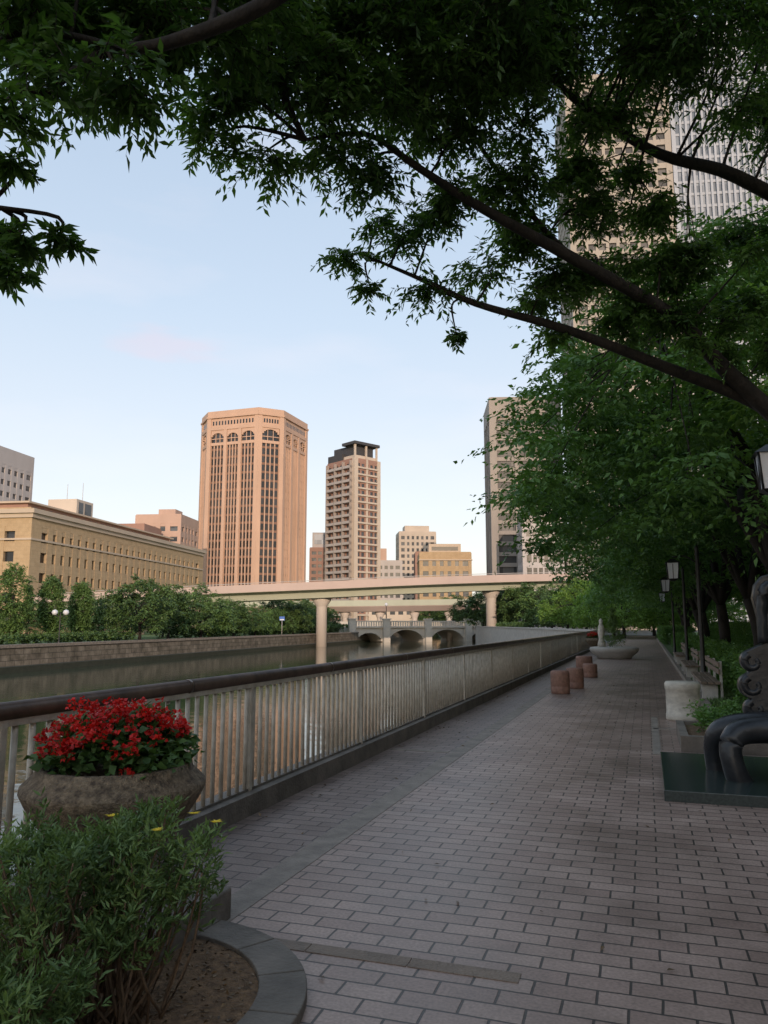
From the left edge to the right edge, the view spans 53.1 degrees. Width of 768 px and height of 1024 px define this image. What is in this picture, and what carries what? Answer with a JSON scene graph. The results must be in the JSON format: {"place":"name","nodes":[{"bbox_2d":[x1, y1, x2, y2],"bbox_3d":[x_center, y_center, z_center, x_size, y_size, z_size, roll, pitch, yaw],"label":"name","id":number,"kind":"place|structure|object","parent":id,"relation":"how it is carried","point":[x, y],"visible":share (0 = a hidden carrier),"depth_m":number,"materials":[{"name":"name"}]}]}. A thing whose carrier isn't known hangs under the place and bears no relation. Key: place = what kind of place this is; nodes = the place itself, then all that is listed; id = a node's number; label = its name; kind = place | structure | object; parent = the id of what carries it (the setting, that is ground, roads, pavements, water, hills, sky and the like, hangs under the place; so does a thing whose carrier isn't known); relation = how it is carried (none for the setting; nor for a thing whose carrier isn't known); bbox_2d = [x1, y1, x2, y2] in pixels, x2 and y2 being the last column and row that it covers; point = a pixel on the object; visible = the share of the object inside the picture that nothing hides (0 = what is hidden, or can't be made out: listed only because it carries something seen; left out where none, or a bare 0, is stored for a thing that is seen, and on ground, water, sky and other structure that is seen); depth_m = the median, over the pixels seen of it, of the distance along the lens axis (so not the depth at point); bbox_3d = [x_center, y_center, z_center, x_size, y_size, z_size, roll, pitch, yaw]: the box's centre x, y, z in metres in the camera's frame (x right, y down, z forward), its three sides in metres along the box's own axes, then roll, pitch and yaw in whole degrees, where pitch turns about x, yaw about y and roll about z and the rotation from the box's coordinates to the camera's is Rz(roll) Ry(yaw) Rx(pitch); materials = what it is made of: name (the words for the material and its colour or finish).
{"place":"outdoors","nodes":[
{"label":"outdoors","id":0,"kind":"place"},
{"bbox_2d":[0,446,34,500],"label":"grey office building","id":1,"kind":"structure","parent":0,"point":[16,474],"depth_m":239.26,"materials":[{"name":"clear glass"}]},
{"bbox_2d":[135,509,198,547],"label":"pink office building","id":2,"kind":"structure","parent":0,"point":[178,526],"depth_m":263.11,"materials":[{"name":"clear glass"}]},
{"bbox_2d":[0,636,477,875],"bbox_3d":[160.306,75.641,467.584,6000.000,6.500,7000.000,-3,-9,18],"label":"river water","id":3,"kind":"structure","parent":0,"point":[16,686],"depth_m":51.77,"materials":[{"name":"grey liquid"}]},
{"bbox_2d":[4,625,481,643],"bbox_3d":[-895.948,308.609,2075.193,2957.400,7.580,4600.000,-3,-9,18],"label":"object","id":4,"kind":"structure","parent":0,"point":[146,636],"depth_m":125.82,"materials":[{"name":"green plant"}]},
{"bbox_2d":[0,562,37,635],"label":"clipped oval tree","id":5,"kind":"object","parent":4,"relation":"on","point":[14,625],"visible":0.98,"depth_m":74.06,"materials":[{"name":"green plant"}]},
{"bbox_2d":[5,600,52,634],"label":"broadleaf tree","id":6,"kind":"object","parent":4,"relation":"on","point":[32,624],"visible":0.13,"depth_m":110.69,"materials":[{"name":"green plant"}]},
{"bbox_2d":[34,575,69,633],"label":"clipped oval tree","id":7,"kind":"object","parent":4,"relation":"on","point":[50,585],"visible":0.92,"depth_m":79.86,"materials":[{"name":"green plant"}]},
{"bbox_2d":[52,610,68,642],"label":"globe lamp","id":8,"kind":"object","parent":4,"relation":"on","point":[55,612],"visible":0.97,"depth_m":75.39,"materials":[{"name":"metal"}]},
{"bbox_2d":[65,580,96,641],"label":"clipped oval tree","id":9,"kind":"object","parent":4,"relation":"on","point":[83,593],"visible":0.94,"depth_m":85.52,"materials":[{"name":"green plant"}]},
{"bbox_2d":[61,593,131,633],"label":"broadleaf tree","id":10,"kind":"object","parent":4,"relation":"on","point":[94,627],"visible":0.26,"depth_m":98.79,"materials":[{"name":"green plant"}]},
{"bbox_2d":[0,483,206,633],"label":"stone bank building","id":11,"kind":"structure","parent":4,"relation":"on","point":[68,542],"depth_m":183.48,"materials":[{"name":"beige stone"}]},
{"bbox_2d":[92,573,184,639],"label":"broadleaf tree","id":12,"kind":"object","parent":4,"relation":"on","point":[150,586],"visible":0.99,"depth_m":90.00,"materials":[{"name":"green plant"}]},
{"bbox_2d":[121,523,161,534],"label":"brown office building","id":13,"kind":"structure","parent":4,"relation":"on","point":[148,528],"depth_m":244.69,"materials":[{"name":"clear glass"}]},
{"bbox_2d":[125,583,218,638],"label":"broadleaf tree","id":14,"kind":"object","parent":4,"relation":"on","point":[184,602],"visible":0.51,"depth_m":100.81,"materials":[{"name":"green plant"}]},
{"bbox_2d":[0,632,401,673],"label":"river wall","id":15,"kind":"structure","parent":4,"relation":"on","point":[14,658],"depth_m":85.08,"materials":[{"name":"stone"}]},
{"bbox_2d":[169,582,239,637],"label":"broadleaf tree","id":16,"kind":"object","parent":4,"relation":"on","point":[224,613],"visible":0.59,"depth_m":109.48,"materials":[{"name":"green plant"}]},
{"bbox_2d":[211,599,268,635],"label":"broadleaf tree","id":17,"kind":"object","parent":4,"relation":"on","point":[242,611],"visible":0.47,"depth_m":119.38,"materials":[{"name":"green plant"}]},
{"bbox_2d":[234,601,277,635],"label":"broadleaf tree","id":18,"kind":"object","parent":4,"relation":"on","point":[269,620],"visible":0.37,"depth_m":127.79,"materials":[{"name":"green plant"}]},
{"bbox_2d":[0,621,528,644],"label":"bank shrubs","id":19,"kind":"object","parent":4,"relation":"on","point":[36,637],"visible":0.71,"depth_m":87.76,"materials":[{"name":"green plant"}]},
{"bbox_2d":[253,600,302,632],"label":"broadleaf tree","id":20,"kind":"object","parent":4,"relation":"on","point":[272,604],"visible":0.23,"depth_m":157.95,"materials":[{"name":"green plant"}]},
{"bbox_2d":[260,607,297,633],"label":"broadleaf tree","id":21,"kind":"object","parent":4,"relation":"on","point":[277,615],"visible":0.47,"depth_m":137.46,"materials":[{"name":"green plant"}]},
{"bbox_2d":[273,602,313,633],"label":"broadleaf tree","id":22,"kind":"object","parent":4,"relation":"on","point":[300,618],"visible":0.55,"depth_m":148.49,"materials":[{"name":"green plant"}]},
{"bbox_2d":[286,599,315,631],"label":"broadleaf tree","id":23,"kind":"object","parent":4,"relation":"on","point":[307,603],"visible":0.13,"depth_m":177.63,"materials":[{"name":"green plant"}]},
{"bbox_2d":[301,606,329,633],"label":"broadleaf tree","id":24,"kind":"object","parent":4,"relation":"on","point":[314,615],"visible":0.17,"depth_m":158.30,"materials":[{"name":"green plant"}]},
{"bbox_2d":[304,605,341,630],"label":"broadleaf tree","id":25,"kind":"object","parent":4,"relation":"on","point":[330,616],"visible":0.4,"depth_m":169.55,"materials":[{"name":"green plant"}]},
{"bbox_2d":[381,548,402,599],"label":"office building","id":26,"kind":"structure","parent":4,"relation":"on","point":[391,569],"depth_m":359.96,"materials":[{"name":"beige concrete"}]},
{"bbox_2d":[416,611,445,620],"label":"broadleaf tree","id":27,"kind":"object","parent":4,"relation":"on","point":[423,615],"visible":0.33,"depth_m":224.55,"materials":[{"name":"green plant"}]},
{"bbox_2d":[417,544,471,620],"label":"stone office building","id":28,"kind":"structure","parent":4,"relation":"on","point":[444,559],"depth_m":260.02,"materials":[{"name":"beige stone"}]},
{"bbox_2d":[428,593,464,620],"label":"broadleaf tree","id":29,"kind":"object","parent":4,"relation":"on","point":[440,615],"visible":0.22,"depth_m":217.48,"materials":[{"name":"green plant"}]},
{"bbox_2d":[198,407,308,625],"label":"pink granite tower","id":30,"kind":"structure","parent":0,"point":[252,516],"depth_m":309.24,"materials":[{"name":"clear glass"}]},
{"bbox_2d":[309,532,324,600],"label":"red office building","id":31,"kind":"structure","parent":0,"point":[317,560],"depth_m":390.29,"materials":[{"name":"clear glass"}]},
{"bbox_2d":[31,572,610,646],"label":"elevated road","id":32,"kind":"structure","parent":0,"point":[323,593],"depth_m":141.78,"materials":[{"name":"beige concrete"}]},
{"bbox_2d":[325,440,380,620],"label":"apartment tower","id":33,"kind":"structure","parent":0,"point":[353,515],"depth_m":358.66,"materials":[{"name":"beige concrete"}]},
{"bbox_2d":[0,0,753,595],"label":"sky","id":34,"kind":"structure","parent":0,"point":[194,303],"materials":[{"name":"blue"}]},
{"bbox_2d":[369,611,417,620],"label":"building","id":35,"kind":"structure","parent":0,"point":[400,616],"depth_m":269.00,"materials":[{"name":"beige concrete"}]},
{"bbox_2d":[396,526,435,599],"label":"cream apartment building","id":36,"kind":"structure","parent":0,"point":[411,541],"depth_m":402.24,"materials":[{"name":"beige concrete"}]},
{"bbox_2d":[414,551,422,599],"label":"office building","id":37,"kind":"structure","parent":0,"point":[416,553],"depth_m":359.48,"materials":[{"name":"brown concrete"}]},
{"bbox_2d":[149,636,767,1023],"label":"brick path","id":38,"kind":"structure","parent":0,"point":[574,848],"depth_m":4.98,"materials":[{"name":"grey brick"}]},
{"bbox_2d":[1,884,230,970],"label":"pot plinth","id":39,"kind":"structure","parent":38,"relation":"on","point":[222,912],"depth_m":3.99,"materials":[{"name":"stone"}]},
{"bbox_2d":[17,696,205,907],"bbox_3d":[-1.463,1.531,4.171,0.995,1.045,0.964,-3,-9,18],"label":"flower pot","id":40,"kind":"object","parent":39,"relation":"on","point":[100,762],"visible":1,"depth_m":3.94,"materials":[{"name":"stone"}]},
{"bbox_2d":[1,938,257,1023],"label":"soil","id":41,"kind":"structure","parent":38,"relation":"on","point":[175,1014],"depth_m":3.34,"materials":[{"name":"brown soil"}]},
{"bbox_2d":[0,786,236,1023],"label":"flowering shrub","id":42,"kind":"object","parent":41,"relation":"on","point":[52,983],"visible":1,"depth_m":2.95,"materials":[{"name":"green plant"}]},
{"bbox_2d":[0,0,302,305],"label":"overhanging tree","id":43,"kind":"object","parent":38,"relation":"on","point":[40,40],"visible":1,"depth_m":4.02,"materials":[{"name":"green plant"}]},
{"bbox_2d":[196,919,306,1023],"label":"planting bed curb","id":44,"kind":"structure","parent":38,"relation":"on","point":[278,969],"depth_m":3.47,"materials":[{"name":"stone"}]},
{"bbox_2d":[159,0,767,421],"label":"overhanging tree","id":45,"kind":"object","parent":38,"relation":"on","point":[483,60],"visible":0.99,"depth_m":6.83,"materials":[{"name":"green plant"}]},
{"bbox_2d":[274,656,675,983],"bbox_3d":[5.977,4.649,20.760,4.114,0.014,36.580,-3,-9,18],"label":"paving band","id":46,"kind":"object","parent":38,"relation":"on","point":[450,968],"visible":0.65,"depth_m":3.70,"materials":[{"name":"grey stone"}]},
{"bbox_2d":[186,669,767,977],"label":"fallen leaves","id":47,"kind":"object","parent":38,"relation":"on","point":[602,947],"visible":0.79,"depth_m":6.86,"materials":[{"name":"brown plant"}]},
{"bbox_2d":[550,670,569,693],"bbox_3d":[4.120,3.970,17.963,0.440,0.530,0.440,-3,-9,18],"label":"stone bollard","id":48,"kind":"object","parent":38,"relation":"on","point":[560,681],"visible":1,"depth_m":17.79,"materials":[{"name":"stone"}]},
{"bbox_2d":[566,668,583,688],"bbox_3d":[4.822,4.189,19.398,0.440,0.510,0.440,-3,-9,18],"label":"stone bollard","id":49,"kind":"object","parent":38,"relation":"on","point":[576,678],"visible":0.85,"depth_m":19.21,"materials":[{"name":"stone"}]},
{"bbox_2d":[576,656,592,667],"bbox_3d":[6.570,5.004,25.189,0.540,0.570,0.540,-3,-9,18],"label":"stone bollard","id":50,"kind":"object","parent":38,"relation":"on","point":[581,661],"visible":0.47,"depth_m":25.00,"materials":[{"name":"stone"}]},
{"bbox_2d":[582,663,597,677],"bbox_3d":[6.277,4.823,23.395,0.440,0.410,0.440,-3,-9,18],"label":"stone bollard","id":51,"kind":"object","parent":38,"relation":"on","point":[590,670],"visible":0.9,"depth_m":23.21,"materials":[{"name":"stone"}]},
{"bbox_2d":[585,631,598,646],"bbox_3d":[11.502,7.047,41.981,0.995,1.045,0.964,-3,-9,18],"label":"flower pot","id":52,"kind":"object","parent":38,"relation":"on","point":[591,639],"visible":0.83,"depth_m":41.73,"materials":[{"name":"stone"}]},
{"bbox_2d":[590,607,638,658],"bbox_3d":[10.762,5.651,36.037,2.240,2.420,1.792,-3,-9,18],"label":"round planter","id":53,"kind":"object","parent":38,"relation":"on","point":[601,650],"visible":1,"depth_m":35.75,"materials":[{"name":"stone"}]},
{"bbox_2d":[664,680,700,720],"bbox_3d":[5.045,3.184,12.960,0.570,0.640,0.570,-3,-9,18],"label":"stone stool","id":54,"kind":"object","parent":38,"relation":"on","point":[679,694],"visible":0.83,"depth_m":12.75,"materials":[{"name":"white stone"}]},
{"bbox_2d":[660,574,767,807],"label":"bronze sculpture","id":55,"kind":"object","parent":38,"relation":"on","point":[722,770],"visible":0.99,"depth_m":7.77,"materials":[{"name":"metal"}]},
{"bbox_2d":[676,720,767,755],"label":"stone planter","id":56,"kind":"object","parent":38,"relation":"on","point":[690,740],"visible":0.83,"depth_m":9.67,"materials":[{"name":"stone"}]},
{"bbox_2d":[683,695,742,732],"bbox_3d":[4.875,2.839,10.277,1.617,0.690,1.587,-3,-9,18],"label":"planter shrub","id":57,"kind":"object","parent":56,"relation":"in","point":[703,715],"visible":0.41,"depth_m":10.43,"materials":[{"name":"green plant"}]},
{"bbox_2d":[750,444,767,494],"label":"street lamp","id":58,"kind":"object","parent":38,"relation":"on","point":[760,456],"visible":1,"depth_m":8.80,"materials":[{"name":"metal"}]},
{"bbox_2d":[604,630,697,642],"bbox_3d":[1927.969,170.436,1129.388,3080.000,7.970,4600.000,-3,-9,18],"label":"ground","id":59,"kind":"structure","parent":0,"point":[640,633],"depth_m":133.72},
{"bbox_2d":[0,630,597,896],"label":"railing","id":60,"kind":"object","parent":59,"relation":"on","point":[454,682],"visible":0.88,"depth_m":8.00,"materials":[{"name":"metal"}]},
{"bbox_2d":[189,598,485,640],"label":"elevated ramp","id":61,"kind":"structure","parent":59,"relation":"on","point":[344,608],"depth_m":185.60,"materials":[{"name":"beige concrete"}]},
{"bbox_2d":[336,603,480,641],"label":"stone arch bridge","id":62,"kind":"structure","parent":59,"relation":"on","point":[385,629],"depth_m":179.88,"materials":[{"name":"stone"}]},
{"bbox_2d":[445,591,503,625],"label":"broadleaf tree","id":63,"kind":"object","parent":59,"relation":"on","point":[471,602],"visible":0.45,"depth_m":167.39,"materials":[{"name":"green plant"}]},
{"bbox_2d":[478,590,533,626],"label":"broadleaf tree","id":64,"kind":"object","parent":59,"relation":"on","point":[482,614],"visible":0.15,"depth_m":158.27,"materials":[{"name":"green plant"}]},
{"bbox_2d":[484,396,562,621],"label":"brown office tower","id":65,"kind":"structure","parent":59,"relation":"on","point":[494,553],"depth_m":253.84,"materials":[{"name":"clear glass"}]},
{"bbox_2d":[496,582,557,627],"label":"broadleaf tree","id":66,"kind":"object","parent":59,"relation":"on","point":[514,601],"visible":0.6,"depth_m":146.71,"materials":[{"name":"green plant"}]},
{"bbox_2d":[475,626,593,643],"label":"river parapet","id":67,"kind":"structure","parent":59,"relation":"on","point":[487,634],"depth_m":102.28,"materials":[{"name":"concrete"}]},
{"bbox_2d":[517,510,565,628],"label":"white office building","id":68,"kind":"structure","parent":59,"relation":"on","point":[525,568],"depth_m":219.90,"materials":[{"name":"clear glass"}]},
{"bbox_2d":[514,582,577,628],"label":"broadleaf tree","id":69,"kind":"object","parent":59,"relation":"on","point":[530,613],"visible":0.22,"depth_m":137.06,"materials":[{"name":"green plant"}]},
{"bbox_2d":[536,568,587,628],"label":"broadleaf tree","id":70,"kind":"object","parent":59,"relation":"on","point":[567,585],"visible":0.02,"depth_m":153.81,"materials":[{"name":"green plant"}]},
{"bbox_2d":[528,584,596,629],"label":"broadleaf tree","id":71,"kind":"object","parent":59,"relation":"on","point":[543,623],"visible":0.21,"depth_m":124.11,"materials":[{"name":"green plant"}]},
{"bbox_2d":[535,578,627,628],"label":"broadleaf tree","id":72,"kind":"object","parent":59,"relation":"on","point":[552,612],"visible":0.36,"depth_m":107.48,"materials":[{"name":"green plant"}]},
{"bbox_2d":[557,578,628,629],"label":"broadleaf tree","id":73,"kind":"object","parent":59,"relation":"on","point":[563,616],"visible":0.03,"depth_m":116.04,"materials":[{"name":"green plant"}]},
{"bbox_2d":[564,537,621,629],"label":"grey office building","id":74,"kind":"structure","parent":59,"relation":"on","point":[576,570],"depth_m":219.00,"materials":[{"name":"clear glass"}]},
{"bbox_2d":[568,583,636,635],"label":"broadleaf tree","id":75,"kind":"object","parent":59,"relation":"on","point":[580,625],"visible":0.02,"depth_m":99.27,"materials":[{"name":"green plant"}]},
{"bbox_2d":[566,577,671,637],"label":"broadleaf tree","id":76,"kind":"object","parent":59,"relation":"on","point":[622,615],"visible":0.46,"depth_m":85.05,"materials":[{"name":"green plant"}]},
{"bbox_2d":[555,74,697,629],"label":"beige skyscraper","id":77,"kind":"structure","parent":59,"relation":"on","point":[664,142],"depth_m":234.27,"materials":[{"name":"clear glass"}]},
{"bbox_2d":[656,638,712,717],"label":"kerb","id":78,"kind":"structure","parent":59,"relation":"on","point":[678,667],"depth_m":24.59,"materials":[{"name":"stone"}]},
{"bbox_2d":[669,22,767,622],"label":"glass skyscraper","id":79,"kind":"structure","parent":59,"relation":"on","point":[712,196],"depth_m":231.66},
{"bbox_2d":[655,632,741,703],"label":"lawn","id":80,"kind":"structure","parent":0,"point":[669,648],"depth_m":48.86,"materials":[{"name":"green plant"}]},
{"bbox_2d":[453,199,767,581],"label":"zelkova tree","id":81,"kind":"object","parent":80,"relation":"on","point":[605,423],"visible":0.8,"depth_m":16.21,"materials":[{"name":"green plant"}]},
{"bbox_2d":[522,445,750,643],"bbox_3d":[14.791,1.224,33.632,14.912,10.739,13.360,2,-9,-16],"label":"zelkova tree","id":82,"kind":"object","parent":80,"relation":"on","point":[718,589],"visible":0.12,"depth_m":33.44,"materials":[{"name":"green plant"}]},
{"bbox_2d":[528,365,767,645],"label":"zelkova tree","id":83,"kind":"object","parent":80,"relation":"on","point":[736,568],"visible":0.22,"depth_m":25.73,"materials":[{"name":"green plant"}]},
{"bbox_2d":[577,559,743,627],"bbox_3d":[22.337,5.599,60.148,14.506,9.752,13.369,-3,-9,22],"label":"zelkova tree","id":84,"kind":"object","parent":80,"relation":"on","point":[593,610],"visible":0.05,"depth_m":61.08,"materials":[{"name":"green plant"}]},
{"bbox_2d":[584,522,737,633],"bbox_3d":[20.200,3.588,51.004,13.085,11.084,14.605,5,-10,-31],"label":"zelkova tree","id":85,"kind":"object","parent":80,"relation":"on","point":[692,603],"visible":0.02,"depth_m":50.56,"materials":[{"name":"green plant"}]},
{"bbox_2d":[616,604,713,630],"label":"broadleaf tree","id":86,"kind":"object","parent":80,"relation":"on","point":[676,616],"visible":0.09,"depth_m":90.36,"materials":[{"name":"green plant"}]},
{"bbox_2d":[658,587,676,651],"bbox_3d":[15.106,5.715,40.943,0.810,3.710,0.400,-3,-9,18],"label":"street lamp","id":87,"kind":"object","parent":80,"relation":"on","point":[673,622],"visible":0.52,"depth_m":40.84,"materials":[{"name":"metal"}]},
{"bbox_2d":[575,522,767,637],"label":"zelkova tree","id":88,"kind":"object","parent":80,"relation":"on","point":[706,598],"visible":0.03,"depth_m":40.34,"materials":[{"name":"green plant"}]},
{"bbox_2d":[660,566,689,659],"bbox_3d":[10.721,3.872,28.308,0.930,3.710,0.400,-3,-9,18],"label":"street lamp","id":89,"kind":"object","parent":80,"relation":"on","point":[665,584],"visible":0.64,"depth_m":28.28,"materials":[{"name":"metal"}]},
{"bbox_2d":[673,642,685,664],"bbox_3d":[11.643,5.593,30.196,0.420,0.850,3.600,-3,-9,18],"label":"park bench","id":90,"kind":"object","parent":80,"relation":"on","point":[678,656],"visible":0.56,"depth_m":29.30,"materials":[{"name":"grey wood"}]},
{"bbox_2d":[617,590,744,632],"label":"zelkova tree","id":91,"kind":"object","parent":80,"relation":"on","point":[640,609],"visible":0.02,"depth_m":69.75,"materials":[{"name":"green plant"}]},
{"bbox_2d":[664,544,705,671],"bbox_3d":[7.996,2.710,20.341,0.930,3.710,0.400,-3,-9,18],"label":"street lamp","id":92,"kind":"object","parent":80,"relation":"on","point":[672,567],"visible":0.86,"depth_m":20.34,"materials":[{"name":"metal"}]},
{"bbox_2d":[680,648,700,677],"bbox_3d":[9.239,4.567,23.166,0.420,0.850,3.600,-3,-9,18],"label":"park bench","id":93,"kind":"object","parent":80,"relation":"on","point":[688,666],"visible":0.73,"depth_m":22.00,"materials":[{"name":"brown wood"}]},
{"bbox_2d":[640,595,742,621],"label":"zelkova tree","id":94,"kind":"object","parent":80,"relation":"on","point":[690,613],"visible":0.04,"depth_m":80.94,"materials":[{"name":"green plant"}]},
{"bbox_2d":[646,602,747,629],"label":"broadleaf tree","id":95,"kind":"object","parent":80,"relation":"on","point":[742,613],"visible":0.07,"depth_m":91.58,"materials":[{"name":"green plant"}]},
{"bbox_2d":[656,620,752,701],"bbox_3d":[19.631,7.446,45.517,6.036,2.200,80.591,-3,-9,18],"label":"hedge","id":96,"kind":"object","parent":80,"relation":"on","point":[725,653],"visible":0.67,"depth_m":28.71,"materials":[{"name":"green plant"}]},
{"bbox_2d":[665,587,743,621],"bbox_3d":[27.193,5.074,56.351,13.369,9.693,14.506,4,-9,-27],"label":"zelkova tree","id":97,"kind":"object","parent":80,"relation":"on","point":[710,607],"visible":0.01,"depth_m":59.89,"materials":[{"name":"green plant"}]},
{"bbox_2d":[691,655,723,699],"bbox_3d":[7.155,3.678,17.074,0.420,0.850,3.600,-3,-9,18],"label":"park bench","id":98,"kind":"object","parent":80,"relation":"on","point":[709,682],"visible":0.75,"depth_m":15.55,"materials":[{"name":"brown wood"}]},
{"bbox_2d":[666,559,748,607],"bbox_3d":[23.393,1.948,42.539,13.756,11.814,14.881,7,-11,-38],"label":"zelkova tree","id":99,"kind":"object","parent":80,"relation":"on","point":[733,595],"visible":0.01,"depth_m":44.23,"materials":[{"name":"green plant"}]},
{"bbox_2d":[681,174,767,539],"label":"zelkova tree","id":100,"kind":"object","parent":80,"relation":"on","point":[749,419],"visible":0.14,"depth_m":14.10,"materials":[{"name":"green plant"}]},
{"bbox_2d":[680,663,743,713],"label":"grass","id":101,"kind":"structure","parent":0,"point":[716,702],"depth_m":15.44,"materials":[{"name":"green plant"}]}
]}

